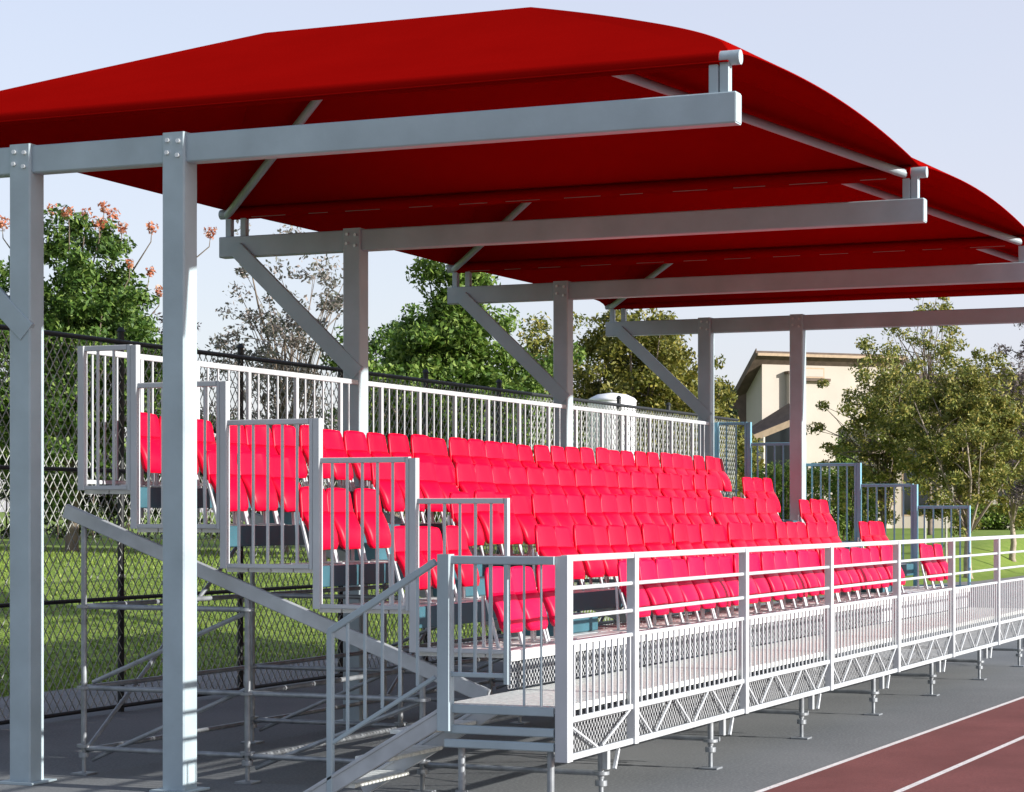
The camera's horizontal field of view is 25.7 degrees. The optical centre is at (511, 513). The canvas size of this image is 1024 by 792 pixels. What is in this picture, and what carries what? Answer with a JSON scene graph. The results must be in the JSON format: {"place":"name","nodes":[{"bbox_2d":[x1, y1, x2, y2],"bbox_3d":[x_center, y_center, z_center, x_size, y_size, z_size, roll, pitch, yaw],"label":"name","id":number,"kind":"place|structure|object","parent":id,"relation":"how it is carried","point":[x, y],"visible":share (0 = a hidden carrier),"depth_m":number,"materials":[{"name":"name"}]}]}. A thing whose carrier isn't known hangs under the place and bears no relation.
{"place":"outdoors","nodes":[
{"label":"outdoors","id":0,"kind":"place"},
{"bbox_2d":[0,512,1023,696],"bbox_3d":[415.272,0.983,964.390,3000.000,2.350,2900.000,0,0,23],"label":"ground","id":1,"kind":"structure","parent":0,"point":[985,561],"depth_m":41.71,"materials":[{"name":"plant"}]},
{"bbox_2d":[0,201,216,551],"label":"flowering tree","id":2,"kind":"object","parent":1,"relation":"on","point":[108,303],"visible":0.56,"depth_m":55.02,"materials":[{"name":"green plant"}]},
{"bbox_2d":[0,403,490,538],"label":"hedge","id":3,"kind":"object","parent":1,"relation":"on","point":[90,506],"visible":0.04,"depth_m":74.54,"materials":[{"name":"green plant"}]},
{"bbox_2d":[200,220,342,552],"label":"sparse tree","id":4,"kind":"object","parent":1,"relation":"on","point":[272,329],"visible":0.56,"depth_m":57.66,"materials":[{"name":"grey plant"}]},
{"bbox_2d":[320,303,466,516],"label":"broadleaf tree","id":5,"kind":"object","parent":1,"relation":"on","point":[374,345],"visible":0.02,"depth_m":61.77,"materials":[{"name":"green plant"}]},
{"bbox_2d":[368,256,587,522],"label":"broadleaf tree","id":6,"kind":"object","parent":1,"relation":"on","point":[450,342],"visible":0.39,"depth_m":53.20,"materials":[{"name":"green plant"}]},
{"bbox_2d":[0,580,1023,791],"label":"asphalt apron","id":7,"kind":"object","parent":1,"relation":"on","point":[754,752],"depth_m":21.45,"materials":[{"name":"asphalt"}]},
{"bbox_2d":[0,324,738,724],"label":"chain link fence","id":8,"kind":"object","parent":7,"relation":"on","point":[240,358],"visible":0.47,"depth_m":26.27,"materials":[{"name":"metal"}]},
{"bbox_2d":[0,49,742,791],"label":"canopy frame","id":9,"kind":"object","parent":7,"relation":"on","point":[178,157],"visible":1,"depth_m":17.37,"materials":[{"name":"paint"}]},
{"bbox_2d":[0,7,918,217],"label":"canopy roof","id":10,"kind":"structure","parent":9,"relation":"on","point":[527,57],"depth_m":20.25,"materials":[{"name":"red fabric"}]},
{"bbox_2d":[304,559,496,791],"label":"access stair","id":11,"kind":"object","parent":7,"relation":"on","point":[400,753],"visible":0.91,"depth_m":16.22,"materials":[{"name":"metal"}]},
{"bbox_2d":[62,487,1023,791],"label":"grandstand","id":12,"kind":"object","parent":7,"relation":"on","point":[480,699],"visible":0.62,"depth_m":18.58,"materials":[{"name":"paint"}]},
{"bbox_2d":[78,344,131,489],"bbox_3d":[-3.332,-0.788,18.419,0.510,1.185,0.060,0,0,23],"label":"guard panel","id":13,"kind":"object","parent":12,"relation":"attached to","point":[82,416],"visible":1,"depth_m":18.44,"materials":[{"name":"metal"}]},
{"bbox_2d":[121,412,160,486],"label":"stadium seat","id":14,"kind":"object","parent":12,"relation":"on","point":[155,451],"visible":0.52,"depth_m":18.91,"materials":[{"name":"red plastic"}]},
{"bbox_2d":[130,345,219,528],"bbox_3d":[-2.712,-0.628,18.152,0.840,1.495,0.060,0,0,23],"label":"guard panel","id":15,"kind":"object","parent":12,"relation":"attached to","point":[136,385],"visible":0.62,"depth_m":18.24,"materials":[{"name":"metal"}]},
{"bbox_2d":[197,419,215,488],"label":"stadium seat","id":16,"kind":"object","parent":12,"relation":"on","point":[211,443],"visible":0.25,"depth_m":19.91,"materials":[{"name":"red plastic"}]},
{"bbox_2d":[202,450,251,525],"bbox_3d":[-2.350,-0.215,18.543,0.250,0.626,0.484,0,0,25],"label":"stadium seat","id":17,"kind":"object","parent":12,"relation":"on","point":[211,470],"visible":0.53,"depth_m":18.50,"materials":[{"name":"red plastic"}]},
{"bbox_2d":[236,451,284,525],"bbox_3d":[-2.148,-0.219,18.985,0.250,0.626,0.484,1,1,26],"label":"stadium seat","id":18,"kind":"object","parent":12,"relation":"on","point":[260,474],"visible":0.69,"depth_m":18.95,"materials":[{"name":"red plastic"}]},
{"bbox_2d":[244,425,277,454],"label":"stadium seat","id":19,"kind":"object","parent":12,"relation":"on","point":[260,438],"visible":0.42,"depth_m":20.82,"materials":[{"name":"red plastic"}]},
{"bbox_2d":[220,381,312,568],"bbox_3d":[-1.940,-0.314,17.820,0.840,1.495,0.060,0,0,23],"label":"guard panel","id":20,"kind":"object","parent":12,"relation":"attached to","point":[226,422],"visible":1,"depth_m":17.86,"materials":[{"name":"metal"}]},
{"bbox_2d":[265,455,304,524],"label":"stadium seat","id":21,"kind":"object","parent":12,"relation":"on","point":[289,478],"visible":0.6,"depth_m":19.41,"materials":[{"name":"red plastic"}]},
{"bbox_2d":[271,425,307,486],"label":"stadium seat","id":22,"kind":"object","parent":12,"relation":"on","point":[289,441],"visible":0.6,"depth_m":21.23,"materials":[{"name":"red plastic"}]},
{"bbox_2d":[299,425,330,489],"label":"stadium seat","id":23,"kind":"object","parent":12,"relation":"on","point":[304,438],"visible":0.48,"depth_m":21.62,"materials":[{"name":"red plastic"}]},
{"bbox_2d":[291,486,344,563],"bbox_3d":[-1.566,0.092,18.196,0.250,0.626,0.484,2,1,22],"label":"stadium seat","id":24,"kind":"object","parent":12,"relation":"on","point":[304,503],"visible":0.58,"depth_m":18.12,"materials":[{"name":"red plastic"}]},
{"bbox_2d":[323,429,353,490],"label":"stadium seat","id":25,"kind":"object","parent":12,"relation":"on","point":[333,443],"visible":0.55,"depth_m":22.16,"materials":[{"name":"red plastic"}]},
{"bbox_2d":[324,488,369,563],"bbox_3d":[-1.393,0.096,18.658,0.250,0.626,0.484,1,1,22],"label":"stadium seat","id":26,"kind":"object","parent":12,"relation":"on","point":[340,518],"visible":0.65,"depth_m":18.62,"materials":[{"name":"red plastic"}]},
{"bbox_2d":[343,431,375,489],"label":"stadium seat","id":27,"kind":"object","parent":12,"relation":"on","point":[355,443],"visible":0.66,"depth_m":22.52,"materials":[{"name":"red plastic"}]},
{"bbox_2d":[313,418,410,610],"bbox_3d":[-1.169,-0.004,17.488,0.840,1.495,0.060,0,0,23],"label":"guard panel","id":28,"kind":"object","parent":12,"relation":"attached to","point":[319,460],"visible":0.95,"depth_m":17.53,"materials":[{"name":"metal"}]},
{"bbox_2d":[351,488,390,562],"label":"stadium seat","id":29,"kind":"object","parent":12,"relation":"on","point":[370,519],"visible":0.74,"depth_m":19.06,"materials":[{"name":"red plastic"}]},
{"bbox_2d":[368,463,404,523],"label":"stadium seat","id":30,"kind":"object","parent":12,"relation":"on","point":[385,484],"visible":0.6,"depth_m":21.18,"materials":[{"name":"red plastic"}]},
{"bbox_2d":[77,347,708,517],"bbox_3d":[-0.277,-0.673,26.235,0.045,1.415,16.672,0,0,23],"label":"back railing","id":31,"kind":"object","parent":12,"relation":"attached to","point":[295,376],"visible":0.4,"depth_m":24.01,"materials":[{"name":"metal"}]},
{"bbox_2d":[384,526,436,604],"bbox_3d":[-0.800,0.408,17.867,0.250,0.626,0.484,1,0,24],"label":"stadium seat","id":32,"kind":"object","parent":12,"relation":"on","point":[399,544],"visible":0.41,"depth_m":17.75,"materials":[{"name":"red plastic"}]},
{"bbox_2d":[410,434,435,462],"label":"stadium seat","id":33,"kind":"object","parent":12,"relation":"on","point":[420,445],"visible":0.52,"depth_m":23.95,"materials":[{"name":"red plastic"}]},
{"bbox_2d":[419,460,443,522],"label":"stadium seat","id":34,"kind":"object","parent":12,"relation":"on","point":[429,485],"visible":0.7,"depth_m":22.13,"materials":[{"name":"red plastic"}]},
{"bbox_2d":[419,526,457,602],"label":"stadium seat","id":35,"kind":"object","parent":12,"relation":"on","point":[436,543],"visible":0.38,"depth_m":18.33,"materials":[{"name":"red plastic"}]},
{"bbox_2d":[431,463,458,523],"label":"stadium seat","id":36,"kind":"object","parent":12,"relation":"on","point":[444,477],"visible":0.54,"depth_m":22.59,"materials":[{"name":"red plastic"}]},
{"bbox_2d":[409,458,509,653],"bbox_3d":[-0.402,0.317,17.158,0.830,1.495,0.060,0,0,23],"label":"guard panel","id":37,"kind":"object","parent":12,"relation":"attached to","point":[415,500],"visible":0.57,"depth_m":17.25,"materials":[{"name":"metal"}]},
{"bbox_2d":[448,437,472,483],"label":"stadium seat","id":38,"kind":"object","parent":12,"relation":"on","point":[458,448],"visible":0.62,"depth_m":24.85,"materials":[{"name":"red plastic"}]},
{"bbox_2d":[446,525,485,600],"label":"stadium seat","id":39,"kind":"object","parent":12,"relation":"on","point":[452,548],"visible":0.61,"depth_m":18.72,"materials":[{"name":"red plastic"}]},
{"bbox_2d":[447,492,484,555],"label":"stadium seat","id":40,"kind":"object","parent":12,"relation":"on","point":[468,517],"visible":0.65,"depth_m":20.89,"materials":[{"name":"red plastic"}]},
{"bbox_2d":[455,462,480,505],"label":"stadium seat","id":41,"kind":"object","parent":12,"relation":"on","point":[465,478],"visible":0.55,"depth_m":22.96,"materials":[{"name":"red plastic"}]},
{"bbox_2d":[473,490,503,555],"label":"stadium seat","id":42,"kind":"object","parent":12,"relation":"on","point":[483,518],"visible":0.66,"depth_m":21.31,"materials":[{"name":"red plastic"}]},
{"bbox_2d":[437,554,554,730],"bbox_3d":[-0.110,0.909,15.780,0.885,1.250,0.090,0,0,23],"label":"landing railing","id":43,"kind":"object","parent":12,"relation":"attached to","point":[446,674],"visible":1,"depth_m":15.87,"materials":[{"name":"metal"}]},
{"bbox_2d":[477,566,530,648],"bbox_3d":[-0.059,0.725,17.548,0.250,0.626,0.484,1,1,25],"label":"stadium seat","id":44,"kind":"object","parent":12,"relation":"on","point":[516,618],"visible":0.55,"depth_m":17.43,"materials":[{"name":"red plastic"}]},
{"bbox_2d":[494,492,528,555],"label":"stadium seat","id":45,"kind":"object","parent":12,"relation":"on","point":[516,536],"visible":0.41,"depth_m":21.81,"materials":[{"name":"red plastic"}]},
{"bbox_2d":[508,466,532,511],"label":"stadium seat","id":46,"kind":"object","parent":12,"relation":"on","point":[519,480],"visible":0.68,"depth_m":24.30,"materials":[{"name":"red plastic"}]},
{"bbox_2d":[509,494,539,555],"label":"stadium seat","id":47,"kind":"object","parent":12,"relation":"on","point":[523,513],"visible":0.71,"depth_m":22.16,"materials":[{"name":"red plastic"}]},
{"bbox_2d":[511,566,554,645],"bbox_3d":[0.130,0.731,18.003,0.250,0.626,0.484,0,1,25],"label":"stadium seat","id":48,"kind":"object","parent":12,"relation":"on","point":[532,609],"visible":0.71,"depth_m":17.98,"materials":[{"name":"red plastic"}]},
{"bbox_2d":[526,493,558,554],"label":"stadium seat","id":49,"kind":"object","parent":12,"relation":"on","point":[541,506],"visible":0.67,"depth_m":22.64,"materials":[{"name":"red plastic"}]},
{"bbox_2d":[532,524,561,582],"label":"stadium seat","id":50,"kind":"object","parent":12,"relation":"on","point":[545,541],"visible":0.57,"depth_m":20.58,"materials":[{"name":"red plastic"}]},
{"bbox_2d":[528,565,576,640],"bbox_3d":[0.342,0.722,18.454,0.250,0.626,0.484,2,0,23],"label":"stadium seat","id":51,"kind":"object","parent":12,"relation":"on","point":[549,587],"visible":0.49,"depth_m":18.29,"materials":[{"name":"red plastic"}]},
{"bbox_2d":[548,493,573,537],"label":"stadium seat","id":52,"kind":"object","parent":12,"relation":"on","point":[561,513],"visible":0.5,"depth_m":23.11,"materials":[{"name":"red plastic"}]},
{"bbox_2d":[553,526,584,591],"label":"stadium seat","id":53,"kind":"object","parent":12,"relation":"on","point":[564,540],"visible":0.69,"depth_m":21.04,"materials":[{"name":"red plastic"}]},
{"bbox_2d":[573,524,608,589],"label":"stadium seat","id":54,"kind":"object","parent":12,"relation":"on","point":[583,539],"visible":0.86,"depth_m":21.42,"materials":[{"name":"red plastic"}]},
{"bbox_2d":[555,552,634,762],"bbox_3d":[0.625,1.006,16.242,0.100,1.440,1.430,0,0,23],"label":"front railing","id":55,"kind":"object","parent":12,"relation":"attached to","point":[566,718],"visible":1,"depth_m":15.85,"materials":[{"name":"silver metal"}]},
{"bbox_2d":[583,494,607,526],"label":"stadium seat","id":56,"kind":"object","parent":12,"relation":"on","point":[593,509],"visible":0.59,"depth_m":23.94,"materials":[{"name":"red plastic"}]},
{"bbox_2d":[591,525,618,588],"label":"stadium seat","id":57,"kind":"object","parent":12,"relation":"on","point":[602,543],"visible":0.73,"depth_m":21.88,"materials":[{"name":"red plastic"}]},
{"bbox_2d":[599,493,623,526],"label":"stadium seat","id":58,"kind":"object","parent":12,"relation":"on","point":[610,512],"visible":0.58,"depth_m":24.39,"materials":[{"name":"red plastic"}]},
{"bbox_2d":[606,525,631,582],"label":"stadium seat","id":59,"kind":"object","parent":12,"relation":"on","point":[617,539],"visible":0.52,"depth_m":22.35,"materials":[{"name":"red plastic"}]},
{"bbox_2d":[613,560,656,630],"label":"stadium seat","id":60,"kind":"object","parent":12,"relation":"on","point":[643,596],"visible":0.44,"depth_m":20.17,"materials":[{"name":"red plastic"}]},
{"bbox_2d":[641,523,667,561],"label":"stadium seat","id":61,"kind":"object","parent":12,"relation":"on","point":[650,536],"visible":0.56,"depth_m":23.20,"materials":[{"name":"red plastic"}]},
{"bbox_2d":[639,559,674,628],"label":"stadium seat","id":62,"kind":"object","parent":12,"relation":"on","point":[656,594],"visible":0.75,"depth_m":20.64,"materials":[{"name":"red plastic"}]},
{"bbox_2d":[652,558,689,624],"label":"stadium seat","id":63,"kind":"object","parent":12,"relation":"on","point":[672,590],"visible":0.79,"depth_m":21.09,"materials":[{"name":"red plastic"}]},
{"bbox_2d":[626,547,745,743],"bbox_3d":[1.449,1.006,18.156,0.076,1.440,2.813,0,0,23],"label":"front railing","id":64,"kind":"object","parent":12,"relation":"attached to","point":[634,715],"visible":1,"depth_m":17.82,"materials":[{"name":"silver metal"}]},
{"bbox_2d":[669,559,705,623],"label":"stadium seat","id":65,"kind":"object","parent":12,"relation":"on","point":[687,589],"visible":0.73,"depth_m":21.56,"materials":[{"name":"red plastic"}]},
{"bbox_2d":[684,556,720,620],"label":"stadium seat","id":66,"kind":"object","parent":12,"relation":"on","point":[696,567],"visible":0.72,"depth_m":21.98,"materials":[{"name":"red plastic"}]},
{"bbox_2d":[702,556,735,619],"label":"stadium seat","id":67,"kind":"object","parent":12,"relation":"on","point":[718,585],"visible":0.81,"depth_m":22.37,"materials":[{"name":"red plastic"}]},
{"bbox_2d":[714,422,746,498],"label":"guard panel","id":68,"kind":"object","parent":12,"relation":"attached to","point":[716,439],"visible":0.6,"depth_m":33.77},
{"bbox_2d":[716,556,749,616],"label":"stadium seat","id":69,"kind":"object","parent":12,"relation":"on","point":[726,564],"visible":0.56,"depth_m":22.82,"materials":[{"name":"red plastic"}]},
{"bbox_2d":[749,554,774,613],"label":"stadium seat","id":70,"kind":"object","parent":12,"relation":"on","point":[761,583],"visible":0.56,"depth_m":23.72,"materials":[{"name":"red plastic"}]},
{"bbox_2d":[747,422,789,520],"bbox_3d":[3.913,-0.628,33.537,0.840,1.495,0.060,0,0,23],"label":"guard panel","id":71,"kind":"object","parent":12,"relation":"attached to","point":[750,444],"visible":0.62,"depth_m":33.58,"materials":[{"name":"metal"}]},
{"bbox_2d":[759,552,787,611],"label":"stadium seat","id":72,"kind":"object","parent":12,"relation":"on","point":[773,580],"visible":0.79,"depth_m":24.07,"materials":[{"name":"red plastic"}]},
{"bbox_2d":[738,543,830,713],"bbox_3d":[2.546,1.006,20.705,0.076,1.440,2.813,0,0,23],"label":"front railing","id":73,"kind":"object","parent":12,"relation":"attached to","point":[745,691],"visible":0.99,"depth_m":20.36,"materials":[{"name":"silver metal"}]},
{"bbox_2d":[772,552,796,609],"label":"stadium seat","id":74,"kind":"object","parent":12,"relation":"on","point":[786,578],"visible":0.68,"depth_m":24.54,"materials":[{"name":"red plastic"}]},
{"bbox_2d":[791,550,822,606],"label":"stadium seat","id":75,"kind":"object","parent":12,"relation":"on","point":[809,576],"visible":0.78,"depth_m":25.37,"materials":[{"name":"red plastic"}]},
{"bbox_2d":[806,463,856,541],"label":"guard panel","id":76,"kind":"object","parent":12,"relation":"attached to","point":[855,486],"visible":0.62,"depth_m":33.10,"materials":[{"name":"metal"}]},
{"bbox_2d":[824,540,898,690],"bbox_3d":[3.644,1.006,23.253,0.076,1.440,2.813,0,0,23],"label":"front railing","id":77,"kind":"object","parent":12,"relation":"attached to","point":[829,674],"visible":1,"depth_m":22.97,"materials":[{"name":"silver metal"}]},
{"bbox_2d":[849,547,874,598],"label":"stadium seat","id":78,"kind":"object","parent":12,"relation":"on","point":[856,556],"visible":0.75,"depth_m":27.56,"materials":[{"name":"red plastic"}]},
{"bbox_2d":[857,463,912,563],"bbox_3d":[5.456,-0.004,32.872,0.840,1.495,0.060,0,0,23],"label":"guard panel","id":79,"kind":"object","parent":12,"relation":"attached to","point":[860,485],"visible":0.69,"depth_m":32.86,"materials":[{"name":"metal"}]},
{"bbox_2d":[893,538,952,671],"bbox_3d":[4.741,1.006,25.802,0.076,1.440,2.813,0,0,23],"label":"front railing","id":80,"kind":"object","parent":12,"relation":"attached to","point":[898,660],"visible":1,"depth_m":25.52,"materials":[{"name":"silver metal"}]},
{"bbox_2d":[913,484,970,585],"bbox_3d":[6.223,0.317,32.542,0.830,1.495,0.060,0,0,23],"label":"guard panel","id":81,"kind":"object","parent":12,"relation":"attached to","point":[916,507],"visible":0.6,"depth_m":32.56,"materials":[{"name":"metal"}]},
{"bbox_2d":[948,536,997,656],"bbox_3d":[5.839,1.006,28.351,0.076,1.440,2.813,0,0,23],"label":"front railing","id":82,"kind":"object","parent":12,"relation":"attached to","point":[969,629],"visible":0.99,"depth_m":28.03,"materials":[{"name":"silver metal"}]},
{"bbox_2d":[994,534,1023,644],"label":"front railing","id":83,"kind":"object","parent":12,"relation":"attached to","point":[1008,620],"visible":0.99,"depth_m":30.30,"materials":[{"name":"silver metal"}]},
{"bbox_2d":[218,166,927,721],"bbox_3d":[0.382,-0.541,22.411,7.575,5.382,0.340,0,0,23],"label":"canopy frame","id":84,"kind":"object","parent":7,"relation":"on","point":[246,250],"visible":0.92,"depth_m":22.91,"materials":[{"name":"paint"}]},
{"bbox_2d":[222,158,1023,271],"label":"canopy roof","id":85,"kind":"structure","parent":84,"relation":"on","point":[957,208],"depth_m":26.20,"materials":[{"name":"red fabric"}]},
{"bbox_2d":[446,246,1023,683],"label":"canopy frame","id":86,"kind":"object","parent":7,"relation":"on","point":[470,298],"visible":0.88,"depth_m":28.15,"materials":[{"name":"paint"}]},
{"bbox_2d":[605,304,1023,659],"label":"canopy frame","id":87,"kind":"object","parent":7,"relation":"on","point":[705,329],"visible":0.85,"depth_m":33.21,"materials":[{"name":"paint"}]},
{"bbox_2d":[449,236,1023,309],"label":"canopy roof","id":88,"kind":"structure","parent":87,"relation":"on","point":[965,251],"depth_m":31.93,"materials":[{"name":"red fabric"}]},
{"bbox_2d":[513,311,639,460],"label":"sparse tree","id":89,"kind":"object","parent":1,"relation":"on","point":[534,350],"visible":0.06,"depth_m":65.81,"materials":[{"name":"green plant"}]},
{"bbox_2d":[588,393,636,583],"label":"storage tank","id":90,"kind":"object","parent":1,"relation":"on","point":[611,398],"visible":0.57,"depth_m":49.58,"materials":[{"name":"metal"}]},
{"bbox_2d":[573,308,737,465],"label":"olive tree","id":91,"kind":"object","parent":1,"relation":"on","point":[670,354],"visible":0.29,"depth_m":61.21,"materials":[{"name":"green plant"}]},
{"bbox_2d":[651,354,764,497],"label":"olive tree","id":92,"kind":"object","parent":1,"relation":"on","point":[718,390],"visible":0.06,"depth_m":67.41,"materials":[{"name":"green plant"}]},
{"bbox_2d":[724,459,880,541],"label":"hedge","id":93,"kind":"object","parent":1,"relation":"on","point":[825,493],"visible":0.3,"depth_m":84.79,"materials":[{"name":"green plant"}]},
{"bbox_2d":[716,348,907,527],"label":"cream house","id":94,"kind":"structure","parent":1,"relation":"on","point":[762,404],"depth_m":108.90,"materials":[{"name":"paint"}]},
{"bbox_2d":[806,333,937,529],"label":"street tree","id":95,"kind":"object","parent":1,"relation":"on","point":[885,382],"visible":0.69,"depth_m":77.55,"materials":[{"name":"green plant"}]},
{"bbox_2d":[875,297,969,534],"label":"sparse tree","id":96,"kind":"object","parent":1,"relation":"on","point":[930,361],"visible":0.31,"depth_m":91.75,"materials":[{"name":"green plant"}]},
{"bbox_2d":[867,338,1023,578],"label":"street tree","id":97,"kind":"object","parent":1,"relation":"on","point":[958,418],"visible":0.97,"depth_m":73.28,"materials":[{"name":"green plant"}]},
{"bbox_2d":[892,374,1023,527],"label":"tiled house","id":98,"kind":"structure","parent":1,"relation":"on","point":[907,505],"depth_m":112.00,"materials":[{"name":"beige paint"}]},
{"bbox_2d":[941,360,1023,561],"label":"street tree","id":99,"kind":"object","parent":1,"relation":"on","point":[1011,510],"visible":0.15,"depth_m":83.88,"materials":[{"name":"green plant"}]},
{"bbox_2d":[949,502,1023,529],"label":"hedge","id":100,"kind":"object","parent":1,"relation":"on","point":[994,521],"visible":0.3,"depth_m":99.56,"materials":[{"name":"green plant"}]},
{"bbox_2d":[977,323,1023,508],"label":"street tree","id":101,"kind":"object","parent":1,"relation":"on","point":[1018,490],"visible":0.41,"depth_m":80.11,"materials":[{"name":"green plant"}]},
{"bbox_2d":[0,576,1023,720],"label":"path","id":102,"kind":"structure","parent":0,"point":[49,697],"depth_m":28.18,"materials":[{"name":"concrete"}]},
{"bbox_2d":[0,0,1023,511],"label":"sky","id":103,"kind":"structure","parent":0,"point":[943,79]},
{"bbox_2d":[763,698,1023,791],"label":"running track","id":104,"kind":"structure","parent":0,"point":[897,766],"depth_m":19.28,"materials":[{"name":"rubber"}]},
{"bbox_2d":[755,696,1023,791],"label":"track line","id":105,"kind":"object","parent":104,"relation":"on","point":[848,759],"depth_m":20.47,"materials":[{"name":"paint"}]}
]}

